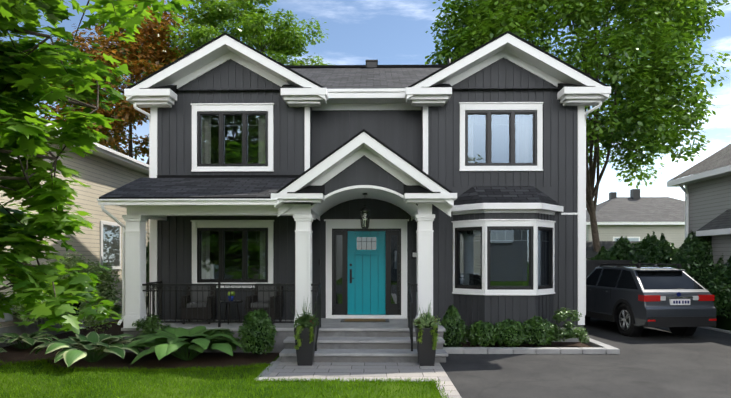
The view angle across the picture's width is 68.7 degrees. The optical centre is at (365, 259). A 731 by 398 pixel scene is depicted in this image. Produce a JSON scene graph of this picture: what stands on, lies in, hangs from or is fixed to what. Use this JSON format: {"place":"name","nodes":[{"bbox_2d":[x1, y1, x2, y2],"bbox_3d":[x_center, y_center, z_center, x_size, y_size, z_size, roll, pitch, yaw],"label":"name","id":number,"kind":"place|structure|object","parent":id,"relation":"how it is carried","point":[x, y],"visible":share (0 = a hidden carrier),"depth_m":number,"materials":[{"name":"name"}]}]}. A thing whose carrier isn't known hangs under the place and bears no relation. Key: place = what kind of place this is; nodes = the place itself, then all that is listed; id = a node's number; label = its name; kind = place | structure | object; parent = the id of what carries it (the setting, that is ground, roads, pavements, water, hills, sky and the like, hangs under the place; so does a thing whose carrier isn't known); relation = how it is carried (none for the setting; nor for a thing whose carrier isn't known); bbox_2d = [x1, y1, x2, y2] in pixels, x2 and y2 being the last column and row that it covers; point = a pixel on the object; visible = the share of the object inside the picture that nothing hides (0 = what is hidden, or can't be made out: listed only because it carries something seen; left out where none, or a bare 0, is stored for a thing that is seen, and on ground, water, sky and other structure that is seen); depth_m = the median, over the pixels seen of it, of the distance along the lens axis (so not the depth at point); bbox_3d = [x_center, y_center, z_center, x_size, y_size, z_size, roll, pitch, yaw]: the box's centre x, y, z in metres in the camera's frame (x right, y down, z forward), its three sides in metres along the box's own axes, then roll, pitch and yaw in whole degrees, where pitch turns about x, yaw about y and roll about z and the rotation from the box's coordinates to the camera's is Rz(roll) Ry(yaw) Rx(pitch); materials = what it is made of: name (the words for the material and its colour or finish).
{"place":"outdoors","nodes":[
{"label":"outdoors","id":0,"kind":"place"},
{"bbox_2d":[0,0,193,333],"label":"maple","id":1,"kind":"object","parent":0,"point":[25,131],"depth_m":5.71,"materials":[{"name":"green plant"}]},
{"bbox_2d":[145,0,334,73],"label":"tree","id":2,"kind":"object","parent":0,"point":[252,22],"depth_m":27.21,"materials":[{"name":"green plant"}]},
{"bbox_2d":[121,318,447,361],"bbox_3d":[-1.616,1.599,10.924,6.360,0.500,2.700,0,0,1],"label":"porch stone","id":3,"kind":"object","parent":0,"point":[339,341],"visible":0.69,"depth_m":10.24,"materials":[{"name":"grey stone"}]},
{"bbox_2d":[180,283,216,323],"bbox_3d":[-3.539,0.939,11.382,0.660,0.820,0.660,0,0,-6],"label":"porch chair","id":4,"kind":"object","parent":3,"relation":"on","point":[194,306],"visible":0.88,"depth_m":11.11,"materials":[{"name":"wicker"}]},
{"bbox_2d":[221,300,243,323],"bbox_3d":[-2.841,1.115,11.302,0.520,0.472,0.520,0,0,1],"label":"side table","id":5,"kind":"object","parent":3,"relation":"on","point":[233,301],"visible":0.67,"depth_m":11.22,"materials":[{"name":"black metal"}]},
{"bbox_2d":[228,291,234,300],"bbox_3d":[-2.831,0.764,11.303,0.158,0.230,0.172,0,0,1],"label":"pot","id":6,"kind":"object","parent":5,"relation":"on","point":[232,294],"visible":0.79,"depth_m":11.26,"materials":[{"name":"blue ceramic"}]},
{"bbox_2d":[244,283,283,324],"bbox_3d":[-2.139,0.939,11.362,0.660,0.820,0.660,0,0,9],"label":"porch chair","id":7,"kind":"object","parent":3,"relation":"on","point":[257,300],"visible":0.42,"depth_m":11.24,"materials":[{"name":"wicker"}]},
{"bbox_2d":[142,280,417,350],"bbox_3d":[-1.900,1.071,10.654,5.797,1.223,1.251,0,0,14],"label":"porch railing","id":8,"kind":"object","parent":3,"relation":"on","point":[152,286],"visible":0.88,"depth_m":10.61,"materials":[{"name":"black metal"}]},
{"bbox_2d":[340,319,388,321],"bbox_3d":[-0.009,1.339,11.751,1.050,0.020,0.580,0,0,1],"label":"door mat","id":9,"kind":"object","parent":3,"relation":"on","point":[364,320],"depth_m":11.61,"materials":[{"name":"brown fabric"}]},
{"bbox_2d":[294,312,318,327],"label":"potted plant","id":10,"kind":"object","parent":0,"point":[305,322],"visible":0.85,"depth_m":9.29,"materials":[{"name":"green plant"}]},
{"bbox_2d":[0,313,730,397],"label":"lawn","id":11,"kind":"structure","parent":0,"point":[265,394],"depth_m":7.78,"materials":[{"name":"green plant"}]},
{"bbox_2d":[0,108,148,347],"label":"neighboring house","id":12,"kind":"structure","parent":11,"relation":"on","point":[103,170],"depth_m":14.79,"materials":[{"name":"beige"}]},
{"bbox_2d":[0,314,149,365],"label":"bed","id":13,"kind":"object","parent":11,"relation":"on","point":[12,353],"depth_m":10.98,"materials":[{"name":"brown soil"}]},
{"bbox_2d":[0,330,59,348],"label":"hosta","id":14,"kind":"object","parent":13,"relation":"on","point":[28,339],"visible":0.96,"depth_m":10.87,"materials":[{"name":"green plant"}]},
{"bbox_2d":[13,251,121,331],"bbox_3d":[-6.493,0.693,11.825,2.444,1.755,2.141,0,0,1],"label":"dogwood shrub","id":15,"kind":"object","parent":13,"relation":"on","point":[102,293],"depth_m":11.65,"materials":[{"name":"green plant"}]},
{"bbox_2d":[35,0,190,164],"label":"tree","id":16,"kind":"object","parent":11,"relation":"on","point":[144,72],"depth_m":24.97,"materials":[{"name":"plant"}]},
{"bbox_2d":[146,233,148,309],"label":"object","id":17,"kind":"object","parent":11,"relation":"on","point":[147,264],"depth_m":15.07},
{"bbox_2d":[49,352,278,368],"bbox_3d":[-3.719,1.829,9.710,4.090,0.001,1.650,0,0,1],"label":"bed","id":18,"kind":"object","parent":11,"relation":"on","point":[201,360],"visible":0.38,"depth_m":9.57,"materials":[{"name":"brown soil"}]},
{"bbox_2d":[30,331,144,366],"bbox_3d":[-4.826,1.581,9.593,1.810,0.506,1.838,0,0,45],"label":"hosta","id":19,"kind":"object","parent":18,"relation":"on","point":[70,353],"visible":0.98,"depth_m":9.28,"materials":[{"name":"green plant"}]},
{"bbox_2d":[132,315,169,347],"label":"small shrub","id":20,"kind":"object","parent":18,"relation":"on","point":[147,325],"depth_m":9.94,"materials":[{"name":"green plant"}]},
{"bbox_2d":[124,326,243,363],"bbox_3d":[-3.265,1.551,9.725,2.109,0.586,2.253,0,0,1],"label":"hosta","id":21,"kind":"object","parent":18,"relation":"on","point":[166,342],"visible":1,"depth_m":9.39,"materials":[{"name":"green plant"}]},
{"bbox_2d":[208,329,239,350],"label":"plant","id":22,"kind":"object","parent":18,"relation":"on","point":[233,345],"visible":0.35,"depth_m":9.89,"materials":[{"name":"green plant"}]},
{"bbox_2d":[237,308,277,353],"bbox_3d":[-1.989,1.328,9.861,0.731,0.852,0.711,0,0,1],"label":"box shrub","id":23,"kind":"object","parent":18,"relation":"on","point":[255,316],"depth_m":9.70,"materials":[{"name":"green plant"}]},
{"bbox_2d":[97,132,456,327],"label":"porch trim","id":24,"kind":"structure","parent":11,"relation":"on","point":[301,210],"depth_m":10.46,"materials":[{"name":"white wood"}]},
{"bbox_2d":[360,193,369,229],"bbox_3d":[-0.011,-1.000,11.261,0.224,0.778,0.240,0,0,1],"label":"porch lantern","id":25,"kind":"object","parent":24,"relation":"hanging from","point":[364,209],"visible":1,"depth_m":11.24,"materials":[{"name":"black metal"}]},
{"bbox_2d":[257,361,433,381],"bbox_3d":[-0.321,1.842,8.835,2.730,0.014,1.500,0,0,1],"label":"walk border","id":26,"kind":"object","parent":11,"relation":"on","point":[274,365],"visible":0.44,"depth_m":8.23,"materials":[{"name":"concrete"}]},
{"bbox_2d":[267,356,461,397],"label":"walk pavers","id":27,"kind":"object","parent":11,"relation":"on","point":[368,370],"visible":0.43,"depth_m":8.78,"materials":[{"name":"grey stone"}]},
{"bbox_2d":[294,325,316,365],"bbox_3d":[-1.048,1.511,9.376,0.369,0.660,0.369,0,0,1],"label":"planter","id":28,"kind":"object","parent":27,"relation":"on","point":[305,351],"visible":0.75,"depth_m":9.23,"materials":[{"name":"black plastic"}]},
{"bbox_2d":[294,324,314,349],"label":"trailing plant","id":29,"kind":"object","parent":28,"relation":"in","point":[297,346],"visible":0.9,"depth_m":9.16,"materials":[{"name":"green plant"}]},
{"bbox_2d":[291,300,318,327],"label":"planter spikes","id":30,"kind":"object","parent":28,"relation":"in","point":[304,315],"visible":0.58,"depth_m":9.34,"materials":[{"name":"green plant"}]},
{"bbox_2d":[158,58,583,328],"bbox_3d":[0.065,-1.851,15.148,9.600,7.400,9.466,0,0,1],"label":"house siding","id":31,"kind":"object","parent":11,"relation":"on","point":[400,132],"visible":0.48,"depth_m":11.89,"materials":[{"name":"grey wood"}]},
{"bbox_2d":[99,31,607,205],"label":"house roof","id":32,"kind":"structure","parent":31,"relation":"on","point":[264,186],"depth_m":11.49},
{"bbox_2d":[366,59,450,67],"bbox_3d":[1.178,-5.383,15.252,2.733,0.865,0.485,0,0,28],"label":"roof vent","id":33,"kind":"object","parent":32,"relation":"on","point":[371,63],"visible":0.6,"depth_m":15.63,"materials":[{"name":"grey metal"}]},
{"bbox_2d":[318,228,416,314],"bbox_3d":[0.074,0.324,12.275,2.300,2.050,0.150,0,0,1],"label":"door frame","id":34,"kind":"object","parent":31,"relation":"attached to","point":[339,271],"visible":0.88,"depth_m":12.25,"materials":[{"name":"wood"}]},
{"bbox_2d":[347,231,385,314],"bbox_3d":[0.024,0.312,12.253,0.874,1.915,0.115,0,0,1],"label":"front door","id":35,"kind":"structure","parent":34,"relation":"in","point":[361,245],"depth_m":12.26,"materials":[{"name":"teal wood"}]},
{"bbox_2d":[124,33,610,324],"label":"house trim","id":36,"kind":"structure","parent":31,"relation":"attached to","point":[418,96],"depth_m":11.78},
{"bbox_2d":[197,110,552,289],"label":"house window frames","id":37,"kind":"structure","parent":31,"relation":"attached to","point":[245,114],"depth_m":11.87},
{"bbox_2d":[201,114,548,285],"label":"windows","id":38,"kind":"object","parent":37,"relation":"in","point":[509,257],"visible":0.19,"depth_m":11.89,"materials":[{"name":"glass"}]},
{"bbox_2d":[461,342,592,347],"bbox_3d":[3.138,1.829,11.526,3.250,0.001,1.820,0,0,1],"label":"bed","id":39,"kind":"object","parent":11,"relation":"on","point":[567,344],"depth_m":11.35,"materials":[{"name":"brown soil"}]},
{"bbox_2d":[439,304,467,346],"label":"cone shrub","id":40,"kind":"object","parent":39,"relation":"on","point":[452,311],"depth_m":10.91,"materials":[{"name":"green plant"}]},
{"bbox_2d":[466,320,498,346],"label":"box shrub","id":41,"kind":"object","parent":39,"relation":"on","point":[478,326],"depth_m":10.82,"materials":[{"name":"green plant"}]},
{"bbox_2d":[492,319,526,346],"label":"box shrub","id":42,"kind":"object","parent":39,"relation":"on","point":[512,325],"depth_m":10.77,"materials":[{"name":"green plant"}]},
{"bbox_2d":[520,315,554,345],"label":"box shrub","id":43,"kind":"object","parent":39,"relation":"on","point":[531,323],"depth_m":10.81,"materials":[{"name":"green plant"}]},
{"bbox_2d":[551,307,589,342],"bbox_3d":[4.196,1.351,11.082,0.894,0.720,0.758,0,0,1],"label":"spirea shrub","id":44,"kind":"object","parent":39,"relation":"on","point":[579,333],"depth_m":10.97,"materials":[{"name":"green plant"}]},
{"bbox_2d":[443,338,619,353],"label":"bed kerb","id":45,"kind":"structure","parent":11,"relation":"on","point":[598,347],"depth_m":10.43,"materials":[{"name":"grey concrete"}]},
{"bbox_2d":[590,246,608,259],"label":"cedar hedge","id":46,"kind":"object","parent":11,"relation":"on","point":[600,253],"visible":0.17,"depth_m":22.53,"materials":[{"name":"green plant"}]},
{"bbox_2d":[601,239,617,259],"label":"cedar hedge","id":47,"kind":"object","parent":11,"relation":"on","point":[605,256],"depth_m":21.76,"materials":[{"name":"green plant"}]},
{"bbox_2d":[586,241,639,259],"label":"fence","id":48,"kind":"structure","parent":11,"relation":"on","point":[592,253],"depth_m":24.67,"materials":[{"name":"grey wood"}]},
{"bbox_2d":[586,260,641,277],"bbox_3d":[7.492,0.899,18.974,5.060,1.900,0.120,0,0,1],"label":"fence","id":49,"kind":"object","parent":11,"relation":"on","point":[591,265],"visible":0.15,"depth_m":18.95,"materials":[{"name":"grey wood"}]},
{"bbox_2d":[608,236,635,259],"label":"cedar hedge","id":50,"kind":"object","parent":11,"relation":"on","point":[621,244],"depth_m":20.95,"materials":[{"name":"green plant"}]},
{"bbox_2d":[586,189,684,247],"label":"neighboring house","id":51,"kind":"structure","parent":11,"relation":"on","point":[634,216],"depth_m":35.84,"materials":[{"name":"beige"}]},
{"bbox_2d":[634,233,649,257],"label":"cedar hedge","id":52,"kind":"object","parent":11,"relation":"on","point":[644,240],"visible":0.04,"depth_m":19.46,"materials":[{"name":"green plant"}]},
{"bbox_2d":[629,231,662,265],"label":"cedar hedge","id":53,"kind":"object","parent":11,"relation":"on","point":[648,247],"depth_m":18.73,"materials":[{"name":"green plant"}]},
{"bbox_2d":[623,241,678,258],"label":"hedge","id":54,"kind":"object","parent":11,"relation":"on","point":[632,251],"visible":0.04,"depth_m":20.69,"materials":[{"name":"green plant"}]},
{"bbox_2d":[643,233,675,266],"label":"cedar hedge","id":55,"kind":"object","parent":11,"relation":"on","point":[664,246],"depth_m":17.78,"materials":[{"name":"green plant"}]},
{"bbox_2d":[669,230,707,272],"bbox_3d":[10.048,0.471,16.495,1.654,2.757,1.578,0,0,1],"label":"cedar hedge","id":56,"kind":"object","parent":11,"relation":"on","point":[683,247],"depth_m":16.49,"materials":[{"name":"green plant"}]},
{"bbox_2d":[672,230,716,288],"bbox_3d":[9.928,0.478,15.643,2.183,2.742,1.540,0,0,1],"label":"cedar hedge","id":57,"kind":"object","parent":11,"relation":"on","point":[702,243],"depth_m":15.39,"materials":[{"name":"green plant"}]},
{"bbox_2d":[667,144,730,277],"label":"neighboring house","id":58,"kind":"structure","parent":11,"relation":"on","point":[706,182],"depth_m":16.28,"materials":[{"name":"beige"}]},
{"bbox_2d":[701,253,728,324],"bbox_3d":[10.201,0.669,14.908,1.687,2.359,1.575,0,0,1],"label":"cedar hedge","id":59,"kind":"object","parent":11,"relation":"on","point":[716,266],"depth_m":14.87,"materials":[{"name":"green plant"}]},
{"bbox_2d":[701,327,730,333],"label":"drive edging","id":60,"kind":"object","parent":11,"relation":"on","point":[720,330],"depth_m":13.76,"materials":[{"name":"concrete"}]},
{"bbox_2d":[707,256,730,329],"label":"cedar hedge","id":61,"kind":"object","parent":11,"relation":"on","point":[724,272],"depth_m":14.09,"materials":[{"name":"green plant"}]},
{"bbox_2d":[722,280,730,317],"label":"cedar hedge","id":62,"kind":"object","parent":11,"relation":"on","point":[726,298],"visible":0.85,"depth_m":13.49,"materials":[{"name":"green plant"}]},
{"bbox_2d":[0,0,730,204],"label":"sky","id":63,"kind":"structure","parent":0,"point":[389,32],"materials":[{"name":"blue"}]},
{"bbox_2d":[415,326,437,365],"bbox_3d":[1.062,1.511,9.345,0.369,0.660,0.369,0,0,1],"label":"planter","id":64,"kind":"object","parent":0,"point":[426,353],"visible":0.65,"depth_m":9.20,"materials":[{"name":"black plastic"}]},
{"bbox_2d":[411,303,437,327],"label":"planter spikes","id":65,"kind":"object","parent":64,"relation":"in","point":[426,317],"visible":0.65,"depth_m":9.25,"materials":[{"name":"green plant"}]},
{"bbox_2d":[417,325,438,349],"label":"trailing plant","id":66,"kind":"object","parent":64,"relation":"in","point":[435,337],"visible":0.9,"depth_m":9.12,"materials":[{"name":"green plant"}]},
{"bbox_2d":[413,312,440,327],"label":"potted plant","id":67,"kind":"object","parent":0,"point":[422,321],"visible":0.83,"depth_m":9.25,"materials":[{"name":"green plant"}]},
{"bbox_2d":[459,327,582,341],"bbox_3d":[0.076,1.669,15.890,9.560,0.360,7.980,0,0,1],"label":"house foundation","id":68,"kind":"object","parent":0,"point":[571,339],"depth_m":11.84,"materials":[{"name":"grey concrete"}]},
{"bbox_2d":[425,0,730,251],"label":"tree","id":69,"kind":"object","parent":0,"point":[628,43],"depth_m":21.08,"materials":[{"name":"green plant"}]},
{"bbox_2d":[439,317,730,397],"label":"driveway asphalt","id":70,"kind":"structure","parent":0,"point":[656,362],"depth_m":8.96,"materials":[{"name":"grey asphalt"}]},
{"bbox_2d":[585,263,715,336],"bbox_3d":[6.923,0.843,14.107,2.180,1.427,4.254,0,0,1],"label":"car","id":71,"kind":"object","parent":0,"point":[598,300],"depth_m":12.60,"materials":[{"name":"grey metal"}]},
{"bbox_2d":[616,304,633,335],"bbox_3d":[6.314,1.462,12.895,0.219,0.766,0.680,0,0,-6],"label":"car wheel","id":72,"kind":"object","parent":71,"relation":"attached to","point":[630,324],"visible":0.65,"depth_m":12.80,"materials":[{"name":"black"}]},
{"bbox_2d":[638,292,716,321],"bbox_3d":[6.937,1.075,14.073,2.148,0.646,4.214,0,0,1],"label":"tail lights","id":73,"kind":"object","parent":71,"relation":"attached to","point":[648,298],"visible":0.75,"depth_m":12.13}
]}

